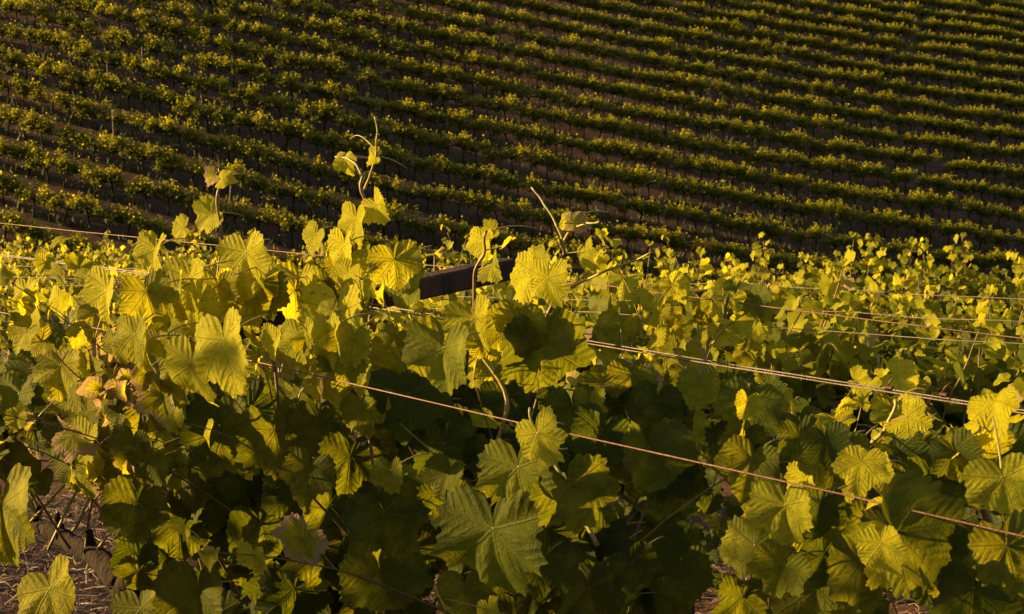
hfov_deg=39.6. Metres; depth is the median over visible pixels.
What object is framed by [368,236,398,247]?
grapevine
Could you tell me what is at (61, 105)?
grapevine
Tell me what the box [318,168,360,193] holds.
grapevine
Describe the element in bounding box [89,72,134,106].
grapevine
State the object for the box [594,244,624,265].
grapevine
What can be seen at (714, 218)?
grapevine
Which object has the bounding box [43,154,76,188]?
grapevine
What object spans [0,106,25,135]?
grapevine
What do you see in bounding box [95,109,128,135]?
grapevine
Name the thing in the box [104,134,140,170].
grapevine
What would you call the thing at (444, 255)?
grapevine
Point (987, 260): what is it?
grapevine
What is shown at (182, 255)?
grapevine
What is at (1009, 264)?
grapevine
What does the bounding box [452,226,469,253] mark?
grapevine
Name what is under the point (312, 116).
grapevine
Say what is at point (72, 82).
grapevine
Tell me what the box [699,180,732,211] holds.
grapevine
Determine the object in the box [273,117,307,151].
grapevine
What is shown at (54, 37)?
grapevine
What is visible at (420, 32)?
hillside vines
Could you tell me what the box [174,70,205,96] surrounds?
grapevine
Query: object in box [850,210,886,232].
grapevine
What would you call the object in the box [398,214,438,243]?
grapevine
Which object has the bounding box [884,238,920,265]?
grapevine
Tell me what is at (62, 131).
grapevine
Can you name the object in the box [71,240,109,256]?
grapevine
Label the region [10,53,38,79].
grapevine
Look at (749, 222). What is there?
grapevine
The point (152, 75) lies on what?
grapevine
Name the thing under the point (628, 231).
grapevine
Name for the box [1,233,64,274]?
grapevine
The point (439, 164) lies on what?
grapevine
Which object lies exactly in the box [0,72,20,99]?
grapevine
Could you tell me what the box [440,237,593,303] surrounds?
grapevine
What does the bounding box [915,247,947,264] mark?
grapevine
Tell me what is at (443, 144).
grapevine
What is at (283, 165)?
grapevine
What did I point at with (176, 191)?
grapevine
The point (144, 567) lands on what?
grapevine
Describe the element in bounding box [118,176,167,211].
grapevine
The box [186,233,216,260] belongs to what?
grapevine
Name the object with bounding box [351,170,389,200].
grapevine
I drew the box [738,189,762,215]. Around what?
grapevine
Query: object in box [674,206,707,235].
grapevine
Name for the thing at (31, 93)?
grapevine
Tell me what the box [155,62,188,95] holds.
grapevine
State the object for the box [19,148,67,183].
grapevine
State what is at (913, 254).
grapevine
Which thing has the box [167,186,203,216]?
grapevine
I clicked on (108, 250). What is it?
grapevine
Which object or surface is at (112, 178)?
grapevine
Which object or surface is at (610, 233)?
grapevine
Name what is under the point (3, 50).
grapevine
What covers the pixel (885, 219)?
grapevine
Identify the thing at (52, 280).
grapevine
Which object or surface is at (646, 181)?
grapevine
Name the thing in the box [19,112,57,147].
grapevine
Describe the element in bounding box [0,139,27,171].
grapevine
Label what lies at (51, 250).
grapevine
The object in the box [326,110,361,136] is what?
grapevine
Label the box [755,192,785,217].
grapevine
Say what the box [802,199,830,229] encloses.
grapevine
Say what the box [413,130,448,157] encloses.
grapevine
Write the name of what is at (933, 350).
grapevine
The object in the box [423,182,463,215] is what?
grapevine
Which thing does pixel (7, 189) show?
grapevine
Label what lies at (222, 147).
grapevine
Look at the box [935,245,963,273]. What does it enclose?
grapevine
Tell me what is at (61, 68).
grapevine
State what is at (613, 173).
grapevine
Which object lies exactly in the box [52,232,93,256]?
grapevine
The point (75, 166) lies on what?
grapevine
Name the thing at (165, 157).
grapevine
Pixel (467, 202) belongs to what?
grapevine
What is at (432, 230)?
grapevine
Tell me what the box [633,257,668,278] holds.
grapevine
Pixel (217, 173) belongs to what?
grapevine
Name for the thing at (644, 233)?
grapevine
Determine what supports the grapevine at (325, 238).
on the ground at (160, 208)
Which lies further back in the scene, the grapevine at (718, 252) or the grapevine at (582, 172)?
the grapevine at (582, 172)
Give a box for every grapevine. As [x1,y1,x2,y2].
[0,45,13,54]
[0,48,21,76]
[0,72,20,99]
[0,104,10,119]
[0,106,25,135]
[0,116,1008,613]
[0,136,11,154]
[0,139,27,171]
[0,165,446,613]
[0,170,29,204]
[0,175,43,209]
[0,205,30,249]
[0,209,10,227]
[0,241,42,286]
[0,241,130,566]
[0,249,77,317]
[0,278,120,495]
[0,284,71,478]
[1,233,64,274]
[1,234,94,278]
[2,219,47,248]
[4,241,140,314]
[9,108,40,141]
[9,140,49,175]
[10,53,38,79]
[10,76,40,108]
[10,183,52,217]
[17,81,46,110]
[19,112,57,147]
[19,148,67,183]
[24,53,55,82]
[24,226,66,247]
[30,88,71,116]
[31,231,118,282]
[32,58,71,91]
[34,29,68,61]
[34,188,69,221]
[36,231,80,253]
[42,191,89,227]
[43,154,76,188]
[44,122,77,150]
[48,65,87,93]
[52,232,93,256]
[53,91,90,122]
[56,34,89,66]
[57,130,89,154]
[59,68,100,97]
[60,156,104,190]
[60,233,186,301]
[63,40,93,72]
[64,193,106,231]
[65,242,207,323]
[69,96,97,126]
[70,129,110,161]
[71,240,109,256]
[73,99,112,129]
[78,164,108,197]
[81,135,128,166]
[83,69,116,102]
[85,50,115,74]
[88,200,130,236]
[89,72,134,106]
[89,164,128,201]
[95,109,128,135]
[101,250,129,266]
[103,51,128,79]
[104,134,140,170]
[105,79,144,109]
[107,109,147,139]
[107,203,147,239]
[110,228,255,311]
[110,300,255,352]
[112,229,217,272]
[114,176,150,206]
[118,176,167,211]
[122,53,145,83]
[123,55,158,87]
[125,114,161,144]
[126,84,156,114]
[128,144,161,175]
[135,213,169,235]
[139,141,183,179]
[141,113,177,148]
[142,64,177,89]
[145,85,176,115]
[150,153,187,183]
[150,222,175,247]
[153,178,184,215]
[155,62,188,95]
[159,117,195,152]
[160,90,200,117]
[166,225,205,253]
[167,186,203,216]
[171,94,195,127]
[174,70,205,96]
[175,126,205,157]
[175,158,207,188]
[179,193,212,213]
[184,158,224,192]
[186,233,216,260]
[187,99,226,132]
[189,74,217,104]
[192,133,230,160]
[199,237,289,267]
[203,106,238,133]
[203,158,247,196]
[205,75,234,103]
[206,231,238,254]
[207,135,246,164]
[213,88,248,110]
[215,195,239,216]
[218,197,254,232]
[221,110,254,139]
[224,165,260,201]
[225,139,260,168]
[228,108,271,141]
[229,82,259,115]
[236,139,275,171]
[237,203,275,230]
[242,306,404,398]
[244,95,272,112]
[246,173,283,205]
[246,256,316,347]
[252,147,293,178]
[253,118,283,146]
[253,182,294,209]
[257,206,296,244]
[261,91,300,122]
[266,248,301,265]
[271,246,323,273]
[272,152,310,181]
[272,180,312,213]
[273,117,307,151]
[275,214,313,247]
[277,119,322,155]
[278,98,312,122]
[281,252,324,267]
[287,154,325,185]
[291,187,330,218]
[294,104,332,128]
[296,215,333,236]
[301,131,329,156]
[301,245,429,269]
[305,160,334,188]
[309,186,348,221]
[312,99,347,132]
[316,241,466,331]
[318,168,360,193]
[319,129,353,161]
[321,230,345,242]
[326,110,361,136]
[326,139,370,155]
[328,198,358,215]
[335,112,367,141]
[335,170,374,197]
[346,135,378,170]
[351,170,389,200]
[361,114,394,143]
[362,141,400,174]
[362,231,388,249]
[365,122,406,143]
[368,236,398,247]
[370,175,406,205]
[378,224,592,323]
[378,279,647,370]
[381,148,410,177]
[381,204,422,239]
[382,198,406,234]
[386,119,419,151]
[389,182,425,207]
[395,153,429,180]
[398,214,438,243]
[399,126,429,155]
[408,184,440,212]
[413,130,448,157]
[413,154,456,185]
[414,213,449,247]
[418,244,426,254]
[419,248,436,266]
[420,235,467,299]
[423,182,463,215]
[424,248,459,266]
[429,134,466,158]
[433,160,463,187]
[435,293,1023,613]
[439,215,472,248]
[440,188,483,220]
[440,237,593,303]
[441,251,474,266]
[446,130,472,163]
[450,163,486,192]
[452,134,496,167]
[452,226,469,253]
[462,190,500,223]
[465,228,947,613]
[467,227,513,254]
[468,164,504,195]
[478,148,506,169]
[478,195,515,226]
[486,169,516,195]
[491,232,530,258]
[493,171,541,202]
[495,142,528,174]
[498,197,532,232]
[506,235,544,252]
[511,207,548,234]
[513,144,551,177]
[519,178,548,206]
[525,148,564,181]
[526,231,568,254]
[533,205,561,237]
[533,240,748,497]
[538,181,577,209]
[546,158,582,185]
[549,183,584,210]
[550,240,584,272]
[555,208,592,242]
[564,161,594,187]
[567,184,600,215]
[568,248,606,265]
[569,250,678,316]
[584,163,617,190]
[584,186,624,218]
[586,215,607,246]
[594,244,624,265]
[599,162,634,194]
[599,220,627,248]
[609,252,648,274]
[611,196,643,222]
[617,163,649,197]
[617,222,640,252]
[628,195,661,225]
[629,223,663,253]
[631,169,669,199]
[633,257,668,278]
[639,235,805,314]
[645,200,676,227]
[645,264,680,278]
[650,174,686,204]
[652,225,689,257]
[661,201,697,231]
[663,236,706,261]
[667,178,704,204]
[667,248,917,357]
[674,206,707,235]
[684,179,717,210]
[686,238,723,257]
[695,208,726,236]
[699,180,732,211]
[703,240,742,266]
[720,213,746,241]
[720,231,959,359]
[722,186,754,215]
[724,242,760,263]
[728,211,771,244]
[736,248,776,275]
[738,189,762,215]
[749,220,784,246]
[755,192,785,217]
[757,249,793,277]
[761,301,1023,537]
[765,223,795,248]
[767,195,797,224]
[776,253,811,275]
[784,199,817,226]
[789,227,818,251]
[791,252,829,271]
[794,269,1023,414]
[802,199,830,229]
[805,222,833,254]
[816,257,843,275]
[818,232,847,258]
[820,197,855,229]
[830,232,863,249]
[831,205,867,230]
[838,259,858,276]
[844,259,875,289]
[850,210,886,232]
[851,234,886,262]
[854,232,1023,377]
[859,238,903,258]
[866,207,898,240]
[867,258,893,279]
[882,210,913,237]
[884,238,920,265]
[898,214,937,240]
[901,245,931,267]
[910,219,952,245]
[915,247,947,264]
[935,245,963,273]
[936,220,967,246]
[946,249,984,271]
[968,253,999,271]
[972,251,1023,339]
[985,247,1018,279]
[1000,256,1023,282]
[1007,325,1023,361]
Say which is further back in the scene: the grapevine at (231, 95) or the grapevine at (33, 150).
the grapevine at (231, 95)
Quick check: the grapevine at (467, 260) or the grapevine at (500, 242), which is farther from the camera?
the grapevine at (500, 242)
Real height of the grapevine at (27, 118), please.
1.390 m
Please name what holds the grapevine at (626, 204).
on the ground at (160, 208)
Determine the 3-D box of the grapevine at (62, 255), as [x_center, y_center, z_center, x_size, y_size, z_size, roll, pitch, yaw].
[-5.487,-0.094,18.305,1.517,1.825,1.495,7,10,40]
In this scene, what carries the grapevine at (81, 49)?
on the ground at (160, 208)
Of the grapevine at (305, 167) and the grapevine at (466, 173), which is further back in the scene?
the grapevine at (466, 173)
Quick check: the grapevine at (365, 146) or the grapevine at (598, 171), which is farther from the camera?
the grapevine at (598, 171)
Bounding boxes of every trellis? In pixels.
[0,223,1023,613]
[2,265,1023,357]
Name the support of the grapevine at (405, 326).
on the ground at (160, 208)
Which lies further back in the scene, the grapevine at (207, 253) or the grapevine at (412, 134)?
the grapevine at (412, 134)
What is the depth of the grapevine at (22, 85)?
56.87 m
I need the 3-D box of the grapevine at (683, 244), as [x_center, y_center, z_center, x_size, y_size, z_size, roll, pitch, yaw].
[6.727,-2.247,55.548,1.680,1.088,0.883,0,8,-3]
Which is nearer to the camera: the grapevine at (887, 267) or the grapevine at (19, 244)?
the grapevine at (19, 244)
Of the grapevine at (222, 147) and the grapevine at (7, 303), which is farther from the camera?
the grapevine at (222, 147)
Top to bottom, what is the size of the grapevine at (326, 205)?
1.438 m
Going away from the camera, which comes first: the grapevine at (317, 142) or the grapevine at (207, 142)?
the grapevine at (207, 142)
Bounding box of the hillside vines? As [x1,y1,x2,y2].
[0,0,1023,299]
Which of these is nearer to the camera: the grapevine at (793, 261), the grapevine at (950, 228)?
the grapevine at (793, 261)
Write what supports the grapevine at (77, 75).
on the ground at (160, 208)
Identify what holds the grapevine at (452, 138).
on the ground at (160, 208)
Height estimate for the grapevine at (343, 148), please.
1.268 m
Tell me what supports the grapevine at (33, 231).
on the ground at (160, 208)
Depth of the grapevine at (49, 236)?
46.94 m
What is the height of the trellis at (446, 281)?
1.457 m
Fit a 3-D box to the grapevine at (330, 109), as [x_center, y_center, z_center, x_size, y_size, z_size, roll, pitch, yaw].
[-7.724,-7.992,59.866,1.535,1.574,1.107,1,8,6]
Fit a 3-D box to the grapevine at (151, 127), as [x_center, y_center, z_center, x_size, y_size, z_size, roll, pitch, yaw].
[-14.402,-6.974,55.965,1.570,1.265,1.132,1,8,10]
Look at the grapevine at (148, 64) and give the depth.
60.59 m
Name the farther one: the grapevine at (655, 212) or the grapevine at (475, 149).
the grapevine at (475, 149)
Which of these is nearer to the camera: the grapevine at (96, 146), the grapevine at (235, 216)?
the grapevine at (235, 216)
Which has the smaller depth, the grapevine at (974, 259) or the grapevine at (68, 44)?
the grapevine at (974, 259)
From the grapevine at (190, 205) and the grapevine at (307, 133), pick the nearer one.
the grapevine at (190, 205)
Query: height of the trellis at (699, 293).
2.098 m
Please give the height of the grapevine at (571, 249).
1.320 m
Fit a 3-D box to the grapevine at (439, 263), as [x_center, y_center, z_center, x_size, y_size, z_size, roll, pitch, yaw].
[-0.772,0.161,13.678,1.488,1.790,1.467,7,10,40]
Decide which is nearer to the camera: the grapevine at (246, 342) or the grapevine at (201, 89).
the grapevine at (246, 342)
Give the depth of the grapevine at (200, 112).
57.89 m
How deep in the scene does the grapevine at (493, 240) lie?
52.76 m
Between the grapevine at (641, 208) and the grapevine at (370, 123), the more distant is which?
the grapevine at (370, 123)
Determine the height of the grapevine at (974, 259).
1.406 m
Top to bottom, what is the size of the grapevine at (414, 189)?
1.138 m
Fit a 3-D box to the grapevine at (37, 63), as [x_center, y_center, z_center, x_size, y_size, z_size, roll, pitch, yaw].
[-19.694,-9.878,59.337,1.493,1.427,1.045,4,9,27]
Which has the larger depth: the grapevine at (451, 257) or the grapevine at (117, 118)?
the grapevine at (117, 118)
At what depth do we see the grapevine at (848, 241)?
58.46 m
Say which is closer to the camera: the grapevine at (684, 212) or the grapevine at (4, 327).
the grapevine at (4, 327)
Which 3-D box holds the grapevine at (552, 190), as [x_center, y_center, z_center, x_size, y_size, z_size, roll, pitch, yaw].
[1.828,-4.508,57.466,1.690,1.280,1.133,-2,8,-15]
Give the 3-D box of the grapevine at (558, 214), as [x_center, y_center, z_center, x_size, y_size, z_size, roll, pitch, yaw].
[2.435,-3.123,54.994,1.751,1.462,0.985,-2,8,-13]
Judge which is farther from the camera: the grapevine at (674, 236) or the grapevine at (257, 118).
the grapevine at (257, 118)
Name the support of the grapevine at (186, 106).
on the ground at (160, 208)
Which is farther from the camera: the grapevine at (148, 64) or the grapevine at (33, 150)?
the grapevine at (148, 64)
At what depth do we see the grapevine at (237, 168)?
53.41 m
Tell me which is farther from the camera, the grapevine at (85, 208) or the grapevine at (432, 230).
the grapevine at (432, 230)
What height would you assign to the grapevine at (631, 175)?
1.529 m
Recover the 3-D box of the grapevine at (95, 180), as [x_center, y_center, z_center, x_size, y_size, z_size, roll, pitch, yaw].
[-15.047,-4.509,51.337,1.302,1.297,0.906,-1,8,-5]
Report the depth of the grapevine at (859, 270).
56.07 m
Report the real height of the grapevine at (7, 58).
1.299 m
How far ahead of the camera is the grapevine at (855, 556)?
1.51 m
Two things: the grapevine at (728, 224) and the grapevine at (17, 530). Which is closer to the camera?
the grapevine at (17, 530)
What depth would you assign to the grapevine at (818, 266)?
55.87 m
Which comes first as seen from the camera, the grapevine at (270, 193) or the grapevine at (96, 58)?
the grapevine at (270, 193)
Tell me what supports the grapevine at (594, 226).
on the ground at (160, 208)
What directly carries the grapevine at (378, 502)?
on the ground at (160, 208)
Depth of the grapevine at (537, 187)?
57.23 m
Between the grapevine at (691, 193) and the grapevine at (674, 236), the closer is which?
the grapevine at (674, 236)
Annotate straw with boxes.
[0,490,927,613]
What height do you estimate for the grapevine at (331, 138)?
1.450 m
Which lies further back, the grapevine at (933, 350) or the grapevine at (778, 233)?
the grapevine at (778, 233)
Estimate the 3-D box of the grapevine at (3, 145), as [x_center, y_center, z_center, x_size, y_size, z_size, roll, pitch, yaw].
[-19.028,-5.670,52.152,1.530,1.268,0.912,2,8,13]
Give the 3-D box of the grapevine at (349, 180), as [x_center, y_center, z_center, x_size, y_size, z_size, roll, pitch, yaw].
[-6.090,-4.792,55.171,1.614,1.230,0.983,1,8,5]
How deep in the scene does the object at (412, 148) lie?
62.08 m
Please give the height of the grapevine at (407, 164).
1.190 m
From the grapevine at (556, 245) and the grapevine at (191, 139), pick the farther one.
the grapevine at (191, 139)
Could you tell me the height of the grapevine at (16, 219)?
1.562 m
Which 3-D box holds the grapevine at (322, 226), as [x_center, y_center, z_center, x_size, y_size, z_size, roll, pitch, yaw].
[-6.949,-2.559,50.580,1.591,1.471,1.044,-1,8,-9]
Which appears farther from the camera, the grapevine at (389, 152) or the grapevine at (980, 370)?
the grapevine at (389, 152)
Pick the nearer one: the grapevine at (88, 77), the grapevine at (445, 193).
the grapevine at (445, 193)
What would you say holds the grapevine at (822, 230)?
on the ground at (160, 208)
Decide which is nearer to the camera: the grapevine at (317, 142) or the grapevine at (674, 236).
the grapevine at (674, 236)
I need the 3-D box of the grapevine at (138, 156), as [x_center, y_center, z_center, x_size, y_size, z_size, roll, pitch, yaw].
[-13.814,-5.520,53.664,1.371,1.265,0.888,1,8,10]
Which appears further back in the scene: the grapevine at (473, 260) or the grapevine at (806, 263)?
the grapevine at (806, 263)
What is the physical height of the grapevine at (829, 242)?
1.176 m
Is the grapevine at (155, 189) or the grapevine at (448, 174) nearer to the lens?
the grapevine at (155, 189)
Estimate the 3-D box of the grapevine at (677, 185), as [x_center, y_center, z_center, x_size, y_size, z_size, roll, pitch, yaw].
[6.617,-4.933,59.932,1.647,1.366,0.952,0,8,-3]
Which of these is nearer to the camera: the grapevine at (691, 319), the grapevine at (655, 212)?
the grapevine at (691, 319)
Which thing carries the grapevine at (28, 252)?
on the ground at (160, 208)
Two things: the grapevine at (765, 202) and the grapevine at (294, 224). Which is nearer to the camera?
the grapevine at (294, 224)
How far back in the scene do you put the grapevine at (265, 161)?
55.21 m
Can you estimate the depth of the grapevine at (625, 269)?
12.29 m
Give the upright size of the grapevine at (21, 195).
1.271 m
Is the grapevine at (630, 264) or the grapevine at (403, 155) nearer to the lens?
the grapevine at (630, 264)
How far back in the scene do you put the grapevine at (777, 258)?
55.52 m
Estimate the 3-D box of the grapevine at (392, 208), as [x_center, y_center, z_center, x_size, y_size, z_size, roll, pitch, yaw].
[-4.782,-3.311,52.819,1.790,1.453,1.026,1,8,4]
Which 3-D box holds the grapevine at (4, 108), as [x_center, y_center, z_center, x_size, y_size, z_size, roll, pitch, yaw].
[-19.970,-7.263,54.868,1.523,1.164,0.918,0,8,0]
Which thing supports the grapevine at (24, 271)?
on the ground at (160, 208)
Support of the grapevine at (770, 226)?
on the ground at (160, 208)
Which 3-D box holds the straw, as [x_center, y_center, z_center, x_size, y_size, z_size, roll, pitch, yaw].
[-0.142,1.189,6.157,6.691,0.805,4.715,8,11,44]
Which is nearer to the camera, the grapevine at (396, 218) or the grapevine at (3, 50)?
the grapevine at (396, 218)
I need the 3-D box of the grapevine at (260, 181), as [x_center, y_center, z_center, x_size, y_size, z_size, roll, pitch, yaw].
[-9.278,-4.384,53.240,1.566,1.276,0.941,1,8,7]
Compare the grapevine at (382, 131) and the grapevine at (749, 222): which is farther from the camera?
the grapevine at (382, 131)
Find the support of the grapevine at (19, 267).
on the ground at (160, 208)
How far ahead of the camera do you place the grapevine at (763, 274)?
7.71 m
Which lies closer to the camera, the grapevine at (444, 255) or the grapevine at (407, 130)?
the grapevine at (444, 255)
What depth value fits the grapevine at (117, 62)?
60.88 m
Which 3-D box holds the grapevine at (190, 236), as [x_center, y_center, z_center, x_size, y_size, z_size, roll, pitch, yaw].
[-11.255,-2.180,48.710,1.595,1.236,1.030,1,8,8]
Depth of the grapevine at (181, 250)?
16.80 m
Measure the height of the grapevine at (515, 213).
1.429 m
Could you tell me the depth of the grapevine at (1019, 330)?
6.48 m
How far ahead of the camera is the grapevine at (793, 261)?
55.61 m
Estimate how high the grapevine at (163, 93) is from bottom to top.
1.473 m
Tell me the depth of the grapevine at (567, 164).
59.67 m
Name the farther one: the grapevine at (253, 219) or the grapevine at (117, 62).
the grapevine at (117, 62)
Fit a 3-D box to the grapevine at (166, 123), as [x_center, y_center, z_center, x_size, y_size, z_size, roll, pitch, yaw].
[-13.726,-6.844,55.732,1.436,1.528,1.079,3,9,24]
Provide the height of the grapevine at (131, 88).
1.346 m
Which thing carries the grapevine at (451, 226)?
on the ground at (160, 208)
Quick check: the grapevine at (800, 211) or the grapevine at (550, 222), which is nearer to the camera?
the grapevine at (550, 222)
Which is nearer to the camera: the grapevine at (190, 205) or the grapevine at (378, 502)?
the grapevine at (378, 502)
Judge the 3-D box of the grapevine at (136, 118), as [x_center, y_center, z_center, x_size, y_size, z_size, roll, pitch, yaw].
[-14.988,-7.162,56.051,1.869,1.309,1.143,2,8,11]
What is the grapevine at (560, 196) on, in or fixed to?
on the ground at (160, 208)
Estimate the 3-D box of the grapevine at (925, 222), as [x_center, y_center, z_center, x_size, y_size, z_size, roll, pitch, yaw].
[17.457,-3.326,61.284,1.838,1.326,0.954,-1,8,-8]
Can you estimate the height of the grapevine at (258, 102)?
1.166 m
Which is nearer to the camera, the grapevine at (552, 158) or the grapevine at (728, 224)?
the grapevine at (728, 224)
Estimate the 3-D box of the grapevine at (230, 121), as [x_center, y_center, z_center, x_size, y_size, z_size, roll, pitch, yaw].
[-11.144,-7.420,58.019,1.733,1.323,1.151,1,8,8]
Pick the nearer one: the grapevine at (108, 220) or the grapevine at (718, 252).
the grapevine at (108, 220)
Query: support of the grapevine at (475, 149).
on the ground at (160, 208)
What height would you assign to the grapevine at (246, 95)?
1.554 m
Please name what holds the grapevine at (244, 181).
on the ground at (160, 208)
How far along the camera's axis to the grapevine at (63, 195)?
49.32 m
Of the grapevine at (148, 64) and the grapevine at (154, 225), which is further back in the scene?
the grapevine at (148, 64)
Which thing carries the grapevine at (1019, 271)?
on the ground at (160, 208)
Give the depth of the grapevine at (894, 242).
58.47 m
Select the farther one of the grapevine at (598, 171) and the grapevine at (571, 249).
the grapevine at (598, 171)
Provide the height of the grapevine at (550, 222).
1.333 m
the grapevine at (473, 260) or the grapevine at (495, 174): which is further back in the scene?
the grapevine at (495, 174)
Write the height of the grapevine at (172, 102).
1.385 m
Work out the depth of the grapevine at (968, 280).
9.57 m
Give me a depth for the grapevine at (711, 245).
55.48 m
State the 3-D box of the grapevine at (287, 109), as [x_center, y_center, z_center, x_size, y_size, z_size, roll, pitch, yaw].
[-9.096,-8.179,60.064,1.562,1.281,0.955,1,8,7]
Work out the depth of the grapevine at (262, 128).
57.52 m
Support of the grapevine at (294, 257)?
on the ground at (160, 208)
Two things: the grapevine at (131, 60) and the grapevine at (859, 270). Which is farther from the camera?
the grapevine at (131, 60)
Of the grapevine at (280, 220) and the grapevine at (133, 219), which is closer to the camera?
the grapevine at (133, 219)
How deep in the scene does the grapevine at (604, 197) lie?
57.52 m
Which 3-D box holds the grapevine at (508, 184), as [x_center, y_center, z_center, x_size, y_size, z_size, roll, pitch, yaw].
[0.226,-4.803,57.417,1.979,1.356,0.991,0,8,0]
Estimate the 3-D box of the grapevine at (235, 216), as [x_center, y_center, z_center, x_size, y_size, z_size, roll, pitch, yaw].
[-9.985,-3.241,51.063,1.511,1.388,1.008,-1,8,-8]
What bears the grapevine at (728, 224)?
on the ground at (160, 208)
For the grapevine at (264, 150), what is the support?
on the ground at (160, 208)
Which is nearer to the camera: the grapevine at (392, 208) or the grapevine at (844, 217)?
the grapevine at (392, 208)
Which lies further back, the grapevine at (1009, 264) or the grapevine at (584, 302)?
the grapevine at (1009, 264)
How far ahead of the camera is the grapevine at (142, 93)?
58.31 m
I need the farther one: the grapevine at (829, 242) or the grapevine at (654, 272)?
the grapevine at (829, 242)
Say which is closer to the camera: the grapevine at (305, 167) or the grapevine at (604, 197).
the grapevine at (305, 167)
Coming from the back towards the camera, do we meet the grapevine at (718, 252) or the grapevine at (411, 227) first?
the grapevine at (718, 252)
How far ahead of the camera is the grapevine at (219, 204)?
50.98 m
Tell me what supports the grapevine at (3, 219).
on the ground at (160, 208)
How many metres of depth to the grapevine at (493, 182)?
57.35 m
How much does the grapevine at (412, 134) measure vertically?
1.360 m
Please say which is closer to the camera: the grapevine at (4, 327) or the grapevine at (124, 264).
the grapevine at (4, 327)
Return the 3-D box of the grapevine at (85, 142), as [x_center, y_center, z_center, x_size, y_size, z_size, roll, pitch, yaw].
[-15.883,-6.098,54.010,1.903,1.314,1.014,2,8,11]
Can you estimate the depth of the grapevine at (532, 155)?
59.51 m
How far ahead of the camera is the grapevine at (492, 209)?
55.04 m
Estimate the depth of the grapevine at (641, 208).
57.44 m
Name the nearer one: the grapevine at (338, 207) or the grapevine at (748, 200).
the grapevine at (338, 207)
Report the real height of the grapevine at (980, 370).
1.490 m
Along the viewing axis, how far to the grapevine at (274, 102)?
60.01 m
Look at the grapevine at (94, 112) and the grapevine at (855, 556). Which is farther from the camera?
the grapevine at (94, 112)
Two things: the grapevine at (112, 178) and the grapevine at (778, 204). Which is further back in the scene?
the grapevine at (778, 204)
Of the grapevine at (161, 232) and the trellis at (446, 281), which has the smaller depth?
the trellis at (446, 281)
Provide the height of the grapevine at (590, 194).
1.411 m
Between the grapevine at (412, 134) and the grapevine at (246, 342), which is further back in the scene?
the grapevine at (412, 134)
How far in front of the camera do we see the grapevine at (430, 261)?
50.53 m
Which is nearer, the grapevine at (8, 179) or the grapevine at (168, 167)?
the grapevine at (8, 179)
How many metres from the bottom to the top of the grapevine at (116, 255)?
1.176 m
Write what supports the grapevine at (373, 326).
on the ground at (160, 208)
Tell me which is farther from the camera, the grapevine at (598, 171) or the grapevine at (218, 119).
the grapevine at (598, 171)
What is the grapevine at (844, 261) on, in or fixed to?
on the ground at (160, 208)
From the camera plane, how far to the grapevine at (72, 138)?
53.97 m
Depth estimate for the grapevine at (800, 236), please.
58.06 m
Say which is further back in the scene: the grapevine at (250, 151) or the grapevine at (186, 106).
the grapevine at (186, 106)
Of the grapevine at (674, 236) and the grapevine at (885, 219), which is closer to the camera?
the grapevine at (674, 236)
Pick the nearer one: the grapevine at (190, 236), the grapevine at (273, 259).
the grapevine at (273, 259)
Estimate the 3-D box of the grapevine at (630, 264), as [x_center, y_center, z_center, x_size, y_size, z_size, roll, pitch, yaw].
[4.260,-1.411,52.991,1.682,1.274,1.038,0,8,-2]
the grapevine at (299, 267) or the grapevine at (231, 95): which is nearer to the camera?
the grapevine at (299, 267)
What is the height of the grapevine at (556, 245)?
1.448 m
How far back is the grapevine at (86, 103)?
56.27 m
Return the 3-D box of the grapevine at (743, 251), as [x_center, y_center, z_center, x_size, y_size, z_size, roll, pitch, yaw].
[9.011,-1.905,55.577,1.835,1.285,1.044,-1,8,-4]
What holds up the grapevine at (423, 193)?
on the ground at (160, 208)
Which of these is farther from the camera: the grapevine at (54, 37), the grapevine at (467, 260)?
the grapevine at (54, 37)
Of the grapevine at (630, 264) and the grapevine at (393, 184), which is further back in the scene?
the grapevine at (393, 184)
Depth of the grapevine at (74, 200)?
49.10 m
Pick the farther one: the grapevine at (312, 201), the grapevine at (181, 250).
the grapevine at (312, 201)
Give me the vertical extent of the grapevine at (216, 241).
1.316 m
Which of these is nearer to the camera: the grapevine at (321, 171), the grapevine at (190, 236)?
the grapevine at (190, 236)
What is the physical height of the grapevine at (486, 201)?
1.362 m
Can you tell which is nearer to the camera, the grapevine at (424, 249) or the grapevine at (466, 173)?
the grapevine at (424, 249)
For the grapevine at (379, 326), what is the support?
on the ground at (160, 208)
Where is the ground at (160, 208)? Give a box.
[0,0,1023,613]
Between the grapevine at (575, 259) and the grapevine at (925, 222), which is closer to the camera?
the grapevine at (575, 259)
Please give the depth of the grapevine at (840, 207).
60.76 m
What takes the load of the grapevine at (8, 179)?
on the ground at (160, 208)
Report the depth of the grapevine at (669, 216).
57.62 m
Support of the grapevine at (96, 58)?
on the ground at (160, 208)
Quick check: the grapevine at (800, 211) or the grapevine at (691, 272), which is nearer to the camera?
the grapevine at (691, 272)
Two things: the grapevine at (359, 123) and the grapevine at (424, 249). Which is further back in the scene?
the grapevine at (359, 123)
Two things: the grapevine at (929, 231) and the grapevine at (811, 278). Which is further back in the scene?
the grapevine at (929, 231)
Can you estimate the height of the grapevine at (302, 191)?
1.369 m
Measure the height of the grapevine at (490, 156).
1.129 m
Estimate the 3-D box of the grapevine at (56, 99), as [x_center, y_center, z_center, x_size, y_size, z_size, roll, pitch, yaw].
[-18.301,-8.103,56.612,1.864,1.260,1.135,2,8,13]
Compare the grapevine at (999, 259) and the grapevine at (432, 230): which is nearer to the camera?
the grapevine at (432, 230)

